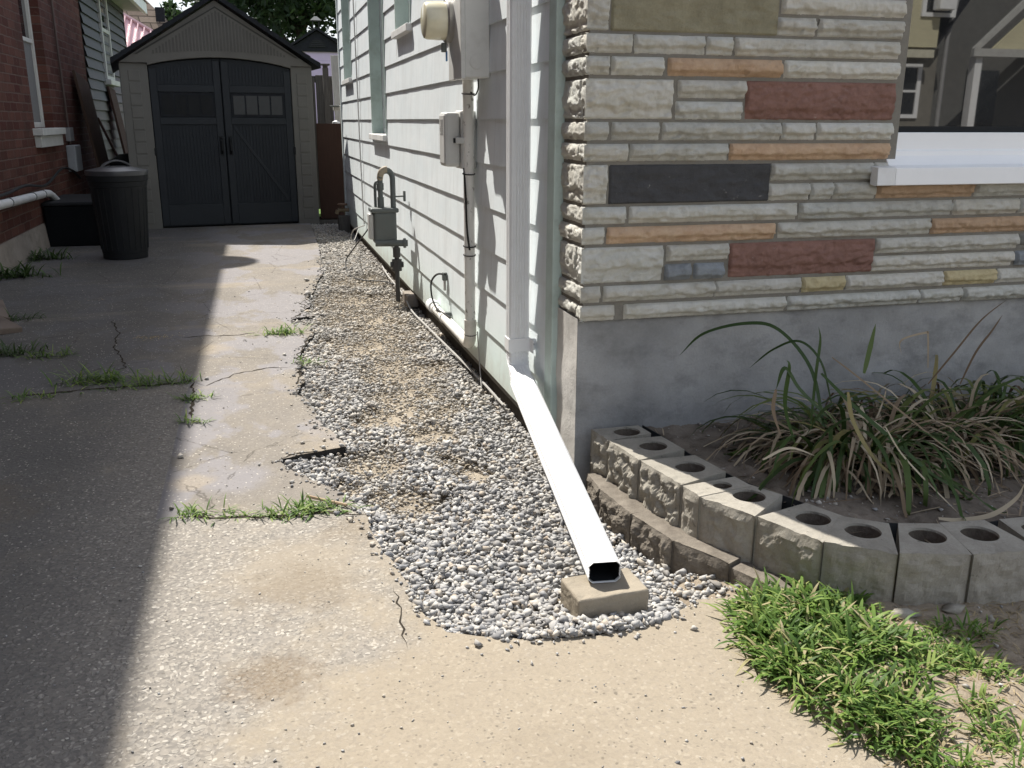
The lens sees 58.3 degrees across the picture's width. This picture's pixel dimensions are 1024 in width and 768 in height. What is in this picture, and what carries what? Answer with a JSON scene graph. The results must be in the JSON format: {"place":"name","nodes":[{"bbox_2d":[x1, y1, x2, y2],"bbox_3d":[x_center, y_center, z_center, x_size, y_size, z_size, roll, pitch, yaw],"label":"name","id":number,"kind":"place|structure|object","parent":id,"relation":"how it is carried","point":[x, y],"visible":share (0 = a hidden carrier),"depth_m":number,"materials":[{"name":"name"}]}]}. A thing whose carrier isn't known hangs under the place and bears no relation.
{"place":"outdoors","nodes":[
{"label":"outdoors","id":0,"kind":"place"},
{"bbox_2d":[146,0,336,40],"label":"sky","id":1,"kind":"structure","parent":0,"point":[155,3],"materials":[{"name":"white"}]},
{"bbox_2d":[291,16,337,122],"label":"lavender house","id":2,"kind":"structure","parent":0,"point":[318,45],"depth_m":27.71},
{"bbox_2d":[0,223,913,767],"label":"driveway","id":3,"kind":"structure","parent":0,"point":[346,653],"depth_m":2.20,"materials":[{"name":"concrete"}]},
{"bbox_2d":[0,300,9,319],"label":"slab piece","id":4,"kind":"object","parent":3,"relation":"on","point":[3,313],"visible":0.76,"depth_m":5.42,"materials":[{"name":"beige concrete"}]},
{"bbox_2d":[0,317,22,334],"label":"slab piece","id":5,"kind":"object","parent":3,"relation":"on","point":[7,326],"visible":1,"depth_m":5.06,"materials":[{"name":"beige concrete"}]},
{"bbox_2d":[0,338,49,357],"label":"weed tuft","id":6,"kind":"object","parent":3,"relation":"on","point":[21,351],"visible":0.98,"depth_m":4.60,"materials":[{"name":"green plant"}]},
{"bbox_2d":[5,309,51,321],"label":"weed tuft","id":7,"kind":"object","parent":3,"relation":"on","point":[11,318],"visible":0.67,"depth_m":5.39,"materials":[{"name":"green plant"}]},
{"bbox_2d":[0,260,61,279],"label":"weed tuft","id":8,"kind":"object","parent":3,"relation":"on","point":[13,274],"visible":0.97,"depth_m":6.82,"materials":[{"name":"green plant"}]},
{"bbox_2d":[13,342,78,360],"bbox_3d":[-2.315,-0.166,4.551,0.330,0.113,0.264,-11,20,-35],"label":"weed tuft","id":9,"kind":"object","parent":3,"relation":"on","point":[59,352],"visible":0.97,"depth_m":4.55,"materials":[{"name":"green plant"}]},
{"bbox_2d":[0,384,96,403],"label":"weed tuft","id":10,"kind":"object","parent":3,"relation":"on","point":[24,394],"visible":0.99,"depth_m":3.87,"materials":[{"name":"green plant"}]},
{"bbox_2d":[27,246,82,262],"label":"weed tuft","id":11,"kind":"object","parent":3,"relation":"on","point":[40,256],"visible":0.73,"depth_m":7.70,"materials":[{"name":"green plant"}]},
{"bbox_2d":[41,194,99,246],"bbox_3d":[-4.081,-1.613,8.951,0.690,0.405,1.020,-4,17,-15],"label":"storage box","id":12,"kind":"object","parent":3,"relation":"on","point":[70,220],"visible":0.49,"depth_m":8.46,"materials":[{"name":"black plastic"}]},
{"bbox_2d":[38,361,145,389],"bbox_3d":[-1.842,-0.043,4.122,0.529,0.133,0.301,-4,17,-15],"label":"weed tuft","id":13,"kind":"object","parent":3,"relation":"on","point":[111,377],"visible":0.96,"depth_m":4.11,"materials":[{"name":"green plant"}]},
{"bbox_2d":[84,160,148,259],"bbox_3d":[-3.298,-1.473,7.735,0.492,0.810,0.492,-11,19,-34],"label":"trash bin","id":14,"kind":"object","parent":3,"relation":"on","point":[119,199],"visible":1,"depth_m":7.59,"materials":[{"name":"black plastic"}]},
{"bbox_2d":[90,380,159,391],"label":"weed tuft","id":15,"kind":"object","parent":3,"relation":"on","point":[131,385],"visible":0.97,"depth_m":4.01,"materials":[{"name":"green plant"}]},
{"bbox_2d":[122,367,201,387],"bbox_3d":[-1.573,-0.022,4.092,0.386,0.113,0.232,1,16,2],"label":"weed tuft","id":16,"kind":"object","parent":3,"relation":"on","point":[170,380],"visible":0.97,"depth_m":4.10,"materials":[{"name":"green plant"}]},
{"bbox_2d":[167,389,219,403],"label":"weed tuft","id":17,"kind":"object","parent":3,"relation":"on","point":[194,397],"visible":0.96,"depth_m":3.86,"materials":[{"name":"green plant"}]},
{"bbox_2d":[173,410,215,423],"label":"weed tuft","id":18,"kind":"object","parent":3,"relation":"on","point":[186,419],"visible":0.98,"depth_m":3.57,"materials":[{"name":"green plant"}]},
{"bbox_2d":[159,495,239,523],"bbox_3d":[-0.930,0.380,2.731,0.237,0.066,0.160,-4,17,-15],"label":"weed tuft","id":19,"kind":"object","parent":3,"relation":"on","point":[194,511],"visible":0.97,"depth_m":2.73,"materials":[{"name":"green plant"}]},
{"bbox_2d":[15,303,406,643],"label":"driveway cracks","id":20,"kind":"object","parent":3,"relation":"on","point":[191,414],"visible":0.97,"depth_m":3.91,"materials":[{"name":"soil"}]},
{"bbox_2d":[110,0,320,228],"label":"shed","id":21,"kind":"structure","parent":3,"relation":"on","point":[217,98],"depth_m":9.88,"materials":[{"name":"beige plastic"}]},
{"bbox_2d":[147,59,231,226],"bbox_3d":[-3.450,-2.572,9.829,0.729,1.739,0.100,-6,17,-21],"label":"door","id":22,"kind":"structure","parent":21,"relation":"in","point":[186,97],"depth_m":9.83,"materials":[{"name":"plastic"}]},
{"bbox_2d":[219,59,298,223],"bbox_3d":[-2.760,-2.647,10.100,0.742,1.739,0.100,-6,17,-21],"label":"door","id":23,"kind":"structure","parent":21,"relation":"in","point":[259,137],"depth_m":10.09,"materials":[{"name":"plastic"}]},
{"bbox_2d":[205,505,262,527],"bbox_3d":[-0.826,0.390,2.711,0.174,0.039,0.099,-7,17,-22],"label":"weed tuft","id":24,"kind":"object","parent":3,"relation":"on","point":[224,515],"visible":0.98,"depth_m":2.71,"materials":[{"name":"green plant"}]},
{"bbox_2d":[238,500,289,521],"bbox_3d":[-0.740,0.383,2.723,0.155,0.050,0.132,13,20,38],"label":"weed tuft","id":25,"kind":"object","parent":3,"relation":"on","point":[270,514],"visible":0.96,"depth_m":2.73,"materials":[{"name":"green plant"}]},
{"bbox_2d":[243,323,310,335],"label":"weed tuft","id":26,"kind":"object","parent":3,"relation":"on","point":[279,332],"visible":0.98,"depth_m":5.05,"materials":[{"name":"green plant"}]},
{"bbox_2d":[262,489,373,523],"bbox_3d":[-0.591,0.365,2.759,0.357,0.087,0.184,-4,17,-15],"label":"weed tuft","id":27,"kind":"object","parent":3,"relation":"on","point":[302,506],"visible":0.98,"depth_m":2.75,"materials":[{"name":"green plant"}]},
{"bbox_2d":[292,495,357,512],"bbox_3d":[-0.571,0.371,2.782,0.203,0.047,0.124,-4,17,-15],"label":"weed tuft","id":28,"kind":"object","parent":3,"relation":"on","point":[333,505],"visible":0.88,"depth_m":2.78,"materials":[{"name":"green plant"}]},
{"bbox_2d":[306,495,346,505],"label":"twig","id":29,"kind":"object","parent":3,"relation":"on","point":[332,501],"visible":0.89,"depth_m":2.81,"materials":[{"name":"beige wood"}]},
{"bbox_2d":[0,285,1023,767],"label":"grit","id":30,"kind":"object","parent":3,"relation":"on","point":[336,513],"visible":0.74,"depth_m":2.36,"materials":[{"name":"gravel"}]},
{"bbox_2d":[258,223,750,664],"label":"gravel","id":31,"kind":"structure","parent":0,"point":[456,604],"depth_m":3.06,"materials":[{"name":"grey gravel"}]},
{"bbox_2d":[290,355,325,364],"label":"weed tuft","id":32,"kind":"object","parent":31,"relation":"on","point":[306,360],"visible":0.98,"depth_m":4.46,"materials":[{"name":"green plant"}]},
{"bbox_2d":[319,220,337,224],"bbox_3d":[-2.104,-1.874,10.694,0.340,0.080,0.040,-4,17,-15],"label":"timber","id":33,"kind":"object","parent":31,"relation":"on","point":[328,221],"visible":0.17,"depth_m":10.66,"materials":[{"name":"grey wood"}]},
{"bbox_2d":[316,123,344,218],"bbox_3d":[-2.090,-2.450,10.581,0.280,1.070,0.030,-4,17,-15],"label":"brown board","id":34,"kind":"object","parent":33,"relation":"on","point":[330,162],"visible":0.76,"depth_m":10.56,"materials":[{"name":"brown wood"}]},
{"bbox_2d":[345,229,393,284],"bbox_3d":[-1.071,-1.037,6.849,0.195,0.533,1.210,-6,17,-22],"label":"cable","id":35,"kind":"object","parent":31,"relation":"on","point":[362,279],"visible":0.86,"depth_m":6.87,"materials":[{"name":"grey plastic"}]},
{"bbox_2d":[367,166,407,301],"bbox_3d":[-0.824,-0.991,6.074,0.247,0.883,0.179,-4,17,-15],"label":"gas meter","id":36,"kind":"object","parent":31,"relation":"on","point":[382,224],"visible":1,"depth_m":6.00,"materials":[{"name":"paint"}]},
{"bbox_2d":[402,291,418,307],"bbox_3d":[-0.677,-0.567,6.114,0.080,0.080,0.200,-4,17,-15],"label":"footing stone","id":37,"kind":"object","parent":31,"relation":"on","point":[410,297],"visible":0.83,"depth_m":6.03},
{"bbox_2d":[382,266,504,405],"bbox_3d":[-0.570,-0.428,5.644,0.071,0.040,3.801,-4,17,-15],"label":"cable","id":38,"kind":"object","parent":31,"relation":"on","point":[471,370],"visible":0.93,"depth_m":4.68,"materials":[{"name":"white plastic"}]},
{"bbox_2d":[586,473,617,514],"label":"buried block","id":39,"kind":"structure","parent":31,"relation":"on","point":[595,482],"depth_m":2.88,"materials":[{"name":"concrete"}]},
{"bbox_2d":[560,568,648,618],"bbox_3d":[0.227,0.533,2.264,0.188,0.095,0.125,-5,17,-17],"label":"concrete brick","id":40,"kind":"object","parent":31,"relation":"on","point":[627,592],"visible":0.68,"depth_m":2.22,"materials":[{"name":"beige concrete"}]},
{"bbox_2d":[590,425,650,477],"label":"planter block","id":41,"kind":"structure","parent":31,"relation":"on","point":[601,438],"depth_m":2.96,"materials":[{"name":"concrete"}]},
{"bbox_2d":[598,487,647,543],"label":"buried block","id":42,"kind":"structure","parent":31,"relation":"on","point":[614,515],"depth_m":2.74,"materials":[{"name":"concrete"}]},
{"bbox_2d":[606,436,683,508],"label":"planter block","id":43,"kind":"structure","parent":31,"relation":"on","point":[625,457],"depth_m":2.81,"materials":[{"name":"concrete"}]},
{"bbox_2d":[629,510,689,573],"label":"buried block","id":44,"kind":"structure","parent":31,"relation":"on","point":[649,540],"depth_m":2.58,"materials":[{"name":"concrete"}]},
{"bbox_2d":[638,455,725,533],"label":"planter block","id":45,"kind":"structure","parent":31,"relation":"on","point":[661,481],"depth_m":2.64,"materials":[{"name":"concrete"}]},
{"bbox_2d":[671,536,740,582],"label":"buried block","id":46,"kind":"structure","parent":31,"relation":"on","point":[691,554],"depth_m":2.43,"materials":[{"name":"concrete"}]},
{"bbox_2d":[679,477,750,538],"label":"planter block","id":47,"kind":"structure","parent":31,"relation":"on","point":[691,494],"depth_m":2.52,"materials":[{"name":"concrete"}]},
{"bbox_2d":[729,562,791,592],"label":"buried block","id":48,"kind":"structure","parent":31,"relation":"on","point":[744,573],"depth_m":2.33,"materials":[{"name":"concrete"}]},
{"bbox_2d":[752,503,844,590],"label":"planter block","id":49,"kind":"structure","parent":31,"relation":"on","point":[789,541],"depth_m":2.30,"materials":[{"name":"concrete"}]},
{"bbox_2d":[647,395,1023,523],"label":"planter soil","id":50,"kind":"structure","parent":0,"point":[858,509],"depth_m":2.61,"materials":[{"name":"brown soil"}]},
{"bbox_2d":[642,425,998,542],"bbox_3d":[0.880,0.339,2.588,1.301,0.129,0.428,10,19,30],"label":"landscape fabric","id":51,"kind":"object","parent":50,"relation":"on","point":[788,503],"visible":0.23,"depth_m":2.48,"materials":[{"name":"black fabric"}]},
{"bbox_2d":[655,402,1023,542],"bbox_3d":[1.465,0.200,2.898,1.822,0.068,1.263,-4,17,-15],"label":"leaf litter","id":52,"kind":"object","parent":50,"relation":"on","point":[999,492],"visible":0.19,"depth_m":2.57,"materials":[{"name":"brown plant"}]},
{"bbox_2d":[681,321,1023,521],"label":"daylily","id":53,"kind":"object","parent":50,"relation":"on","point":[835,459],"visible":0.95,"depth_m":2.66,"materials":[{"name":"green plant"}]},
{"bbox_2d":[808,300,1023,490],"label":"daylily","id":54,"kind":"object","parent":50,"relation":"on","point":[985,410],"visible":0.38,"depth_m":2.92,"materials":[{"name":"green plant"}]},
{"bbox_2d":[892,372,1023,462],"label":"daylily","id":55,"kind":"object","parent":50,"relation":"on","point":[1020,445],"visible":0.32,"depth_m":3.10,"materials":[{"name":"green plant"}]},
{"bbox_2d":[670,575,1023,767],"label":"lawn soil","id":56,"kind":"structure","parent":0,"point":[1012,698],"depth_m":1.88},
{"bbox_2d":[697,484,782,562],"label":"planter block","id":57,"kind":"structure","parent":56,"relation":"on","point":[730,525],"depth_m":2.42,"materials":[{"name":"concrete"}]},
{"bbox_2d":[820,516,897,601],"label":"planter block","id":58,"kind":"structure","parent":56,"relation":"on","point":[865,556],"depth_m":2.19,"materials":[{"name":"concrete"}]},
{"bbox_2d":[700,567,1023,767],"bbox_3d":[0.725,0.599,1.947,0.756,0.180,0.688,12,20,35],"label":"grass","id":59,"kind":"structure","parent":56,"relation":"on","point":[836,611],"depth_m":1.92,"materials":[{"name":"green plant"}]},
{"bbox_2d":[728,601,1023,767],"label":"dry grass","id":60,"kind":"structure","parent":56,"relation":"on","point":[950,718],"depth_m":1.86,"materials":[{"name":"plant"}]},
{"bbox_2d":[890,608,921,618],"bbox_3d":[0.899,0.529,2.108,0.085,0.029,0.028,-2,16,-9],"label":"concrete fragment","id":61,"kind":"object","parent":56,"relation":"on","point":[904,613],"visible":0.76,"depth_m":2.10,"materials":[{"name":"grey concrete"}]},
{"bbox_2d":[893,523,971,605],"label":"planter block","id":62,"kind":"structure","parent":56,"relation":"on","point":[936,570],"depth_m":2.15,"materials":[{"name":"concrete"}]},
{"bbox_2d":[942,602,965,613],"bbox_3d":[1.026,0.525,2.134,0.051,0.033,0.040,7,17,22],"label":"concrete fragment","id":63,"kind":"object","parent":56,"relation":"on","point":[951,608],"visible":0.93,"depth_m":2.12,"materials":[{"name":"grey concrete"}]},
{"bbox_2d":[939,520,1023,604],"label":"planter block","id":64,"kind":"structure","parent":56,"relation":"on","point":[996,574],"depth_m":2.16,"materials":[{"name":"concrete"}]},
{"bbox_2d":[986,615,994,621],"bbox_3d":[1.098,0.539,2.105,0.020,0.020,0.017,-2,16,-9],"label":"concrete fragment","id":65,"kind":"object","parent":56,"relation":"on","point":[991,618],"visible":0.76,"depth_m":2.10,"materials":[{"name":"grey concrete"}]},
{"bbox_2d":[998,517,1023,540],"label":"planter block","id":66,"kind":"structure","parent":56,"relation":"on","point":[1014,527],"depth_m":2.29,"materials":[{"name":"concrete"}]},
{"label":"back lawn","id":67,"kind":"structure","parent":0,"visible":0},
{"bbox_2d":[165,0,336,43],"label":"tree","id":68,"kind":"object","parent":67,"relation":"on","point":[282,18],"visible":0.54,"depth_m":34.75,"materials":[{"name":"green plant"}]},
{"bbox_2d":[321,64,330,122],"bbox_3d":[-2.366,-3.171,11.842,0.110,1.820,0.110,-4,17,-15],"label":"fence post","id":69,"kind":"object","parent":67,"relation":"on","point":[326,93],"visible":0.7,"depth_m":11.66,"materials":[{"name":"grey wood"}]},
{"bbox_2d":[312,75,344,208],"bbox_3d":[-2.239,-3.169,12.072,1.392,1.690,0.060,-4,17,-15],"label":"wooden fence","id":70,"kind":"object","parent":67,"relation":"on","point":[319,98],"visible":0.06,"depth_m":11.85,"materials":[{"name":"brown wood"}]},
{"label":"ground","id":71,"kind":"structure","parent":0,"visible":0},
{"bbox_2d":[0,0,146,277],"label":"brick house","id":72,"kind":"structure","parent":71,"relation":"on","point":[91,36],"depth_m":8.98,"materials":[{"name":"red brick"}]},
{"bbox_2d":[0,190,59,209],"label":"drain pipe","id":73,"kind":"object","parent":72,"relation":"attached to","point":[5,203],"visible":0.69,"depth_m":7.54,"materials":[{"name":"white plastic"}]},
{"bbox_2d":[0,167,80,196],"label":"cable","id":74,"kind":"object","parent":72,"relation":"attached to","point":[35,185],"visible":1,"depth_m":8.14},
{"bbox_2d":[18,0,65,147],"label":"window frame","id":75,"kind":"structure","parent":72,"relation":"in","point":[44,137],"depth_m":8.79,"materials":[{"name":"white wood"}]},
{"bbox_2d":[50,0,71,144],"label":"cable","id":76,"kind":"object","parent":72,"relation":"attached to","point":[59,62],"visible":0.98,"depth_m":9.54,"materials":[{"name":"black rubber"}]},
{"bbox_2d":[65,127,82,171],"bbox_3d":[-4.691,-2.510,9.815,0.090,0.450,0.340,-4,17,-15],"label":"wall box","id":77,"kind":"object","parent":72,"relation":"attached to","point":[74,157],"visible":0.94,"depth_m":9.70,"materials":[{"name":"grey metal"}]},
{"bbox_2d":[72,70,109,167],"bbox_3d":[-4.806,-2.865,10.597,0.256,1.413,0.940,-4,17,-15],"label":"leaning board","id":78,"kind":"object","parent":72,"relation":"attached to","point":[91,120],"visible":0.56,"depth_m":10.44,"materials":[{"name":"wood"}]},
{"bbox_2d":[98,117,117,155],"bbox_3d":[-5.010,-2.919,11.602,0.517,0.871,0.055,7,17,23],"label":"leaning board","id":79,"kind":"object","parent":72,"relation":"attached to","point":[108,139],"visible":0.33,"depth_m":11.57,"materials":[{"name":"wood"}]},
{"bbox_2d":[96,0,119,86],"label":"window frame","id":80,"kind":"structure","parent":72,"relation":"in","point":[110,79],"depth_m":12.64,"materials":[{"name":"white wood"}]},
{"bbox_2d":[106,86,127,153],"bbox_3d":[-5.438,-3.432,12.843,0.234,1.392,0.648,-4,17,-15],"label":"leaning board","id":81,"kind":"object","parent":72,"relation":"attached to","point":[117,114],"visible":0.54,"depth_m":12.64,"materials":[{"name":"wood"}]},
{"bbox_2d":[330,55,342,155],"bbox_3d":[-2.066,-3.289,10.896,0.093,1.170,0.201,-6,17,-22],"label":"pale plank","id":82,"kind":"object","parent":71,"relation":"on","point":[335,75],"visible":0.36,"depth_m":10.83,"materials":[{"name":"grey wood"}]},
{"bbox_2d":[330,105,339,110],"bbox_3d":[-2.052,-3.203,10.649,0.120,0.060,0.160,-4,17,-15],"label":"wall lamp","id":83,"kind":"object","parent":82,"relation":"attached to","point":[336,107],"visible":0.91,"depth_m":10.63,"materials":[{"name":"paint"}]},
{"bbox_2d":[335,0,1023,488],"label":"house","id":84,"kind":"structure","parent":71,"relation":"on","point":[843,176],"depth_m":3.07,"materials":[{"name":"paint"}]},
{"bbox_2d":[335,203,350,232],"bbox_3d":[-1.842,-1.793,9.960,0.155,0.330,0.110,-4,17,-15],"label":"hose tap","id":85,"kind":"object","parent":84,"relation":"attached to","point":[343,222],"visible":0.83,"depth_m":9.93,"materials":[{"name":"metal"}]},
{"bbox_2d":[350,225,364,240],"bbox_3d":[-1.292,-1.288,7.569,0.094,0.366,3.012,-3,16,-10],"label":"cable","id":86,"kind":"object","parent":84,"relation":"attached to","point":[357,232],"visible":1,"depth_m":6.66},
{"bbox_2d":[352,0,364,223],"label":"cable","id":87,"kind":"object","parent":84,"relation":"attached to","point":[358,112],"visible":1,"depth_m":8.36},
{"bbox_2d":[442,272,446,290],"bbox_3d":[-0.361,-0.550,4.917,0.024,0.097,0.034,-4,17,-15],"label":"cable bracket","id":88,"kind":"object","parent":84,"relation":"attached to","point":[444,278],"visible":1,"depth_m":4.90,"materials":[{"name":"paint"}]},
{"bbox_2d":[430,273,450,317],"bbox_3d":[-0.361,-0.477,4.871,0.055,0.206,0.380,-6,17,-19],"label":"cable","id":89,"kind":"object","parent":88,"relation":"attached to","point":[434,304],"visible":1,"depth_m":4.97,"materials":[{"name":"black rubber"}]},
{"bbox_2d":[425,80,476,347],"bbox_3d":[-0.322,-0.865,4.593,0.068,1.208,1.049,-4,17,-15],"label":"conduit","id":90,"kind":"object","parent":84,"relation":"attached to","point":[466,337],"visible":0.96,"depth_m":4.14,"materials":[{"name":"white plastic"}]},
{"bbox_2d":[420,0,489,80],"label":"electric meter","id":91,"kind":"object","parent":84,"relation":"attached to","point":[461,28],"visible":1,"depth_m":3.71,"materials":[{"name":"paint"}]},
{"bbox_2d":[470,79,478,95],"bbox_3d":[-0.159,-1.258,3.893,0.021,0.069,0.123,-4,17,-15],"label":"cable","id":92,"kind":"object","parent":91,"relation":"attached to","point":[477,89],"visible":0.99,"depth_m":3.85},
{"bbox_2d":[439,110,475,168],"bbox_3d":[-0.243,-1.088,4.088,0.142,0.250,0.157,-4,17,-15],"label":"telecom box","id":93,"kind":"object","parent":84,"relation":"attached to","point":[451,139],"visible":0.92,"depth_m":4.04,"materials":[{"name":"plastic"}]},
{"bbox_2d":[463,168,470,249],"bbox_3d":[-0.201,-0.779,4.098,0.026,0.362,0.034,-4,17,-15],"label":"cable","id":94,"kind":"object","parent":93,"relation":"hanging from","point":[466,209],"visible":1,"depth_m":4.08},
{"bbox_2d":[477,331,481,388],"bbox_3d":[-0.146,-0.109,4.196,0.012,0.243,0.125,-3,16,-10],"label":"cable","id":95,"kind":"object","parent":84,"relation":"attached to","point":[479,360],"visible":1,"depth_m":4.23,"materials":[{"name":"grey plastic"}]},
{"bbox_2d":[505,0,620,582],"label":"downspout","id":96,"kind":"object","parent":84,"relation":"attached to","point":[598,557],"visible":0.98,"depth_m":3.10,"materials":[{"name":"white metal"}]},
{"bbox_2d":[870,0,1023,185],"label":"window","id":97,"kind":"structure","parent":84,"relation":"in","point":[961,122],"depth_m":3.11,"materials":[{"name":"white plastic"}]},
{"label":"back yard","id":98,"kind":"structure","parent":0,"visible":0},
{"bbox_2d":[110,153,128,165],"bbox_3d":[-4.690,-2.530,11.534,0.720,0.740,0.720,-4,17,-15],"label":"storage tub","id":99,"kind":"object","parent":98,"relation":"on","point":[123,157],"visible":0.13,"depth_m":11.21,"materials":[{"name":"black plastic"}]},
{"bbox_2d":[123,12,152,46],"bbox_3d":[-6.662,-5.650,17.849,1.935,3.250,1.670,-4,17,-15],"label":"awning","id":100,"kind":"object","parent":98,"relation":"on","point":[135,30],"depth_m":17.88,"materials":[{"name":"pink metal"}]},
{"bbox_2d":[123,0,166,29],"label":"brown roof house","id":101,"kind":"structure","parent":98,"relation":"on","point":[153,18],"depth_m":21.94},
{"bbox_2d":[159,0,194,20],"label":"tree","id":102,"kind":"object","parent":98,"relation":"on","point":[170,9],"visible":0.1,"depth_m":38.76,"materials":[{"name":"green plant"}]}
]}

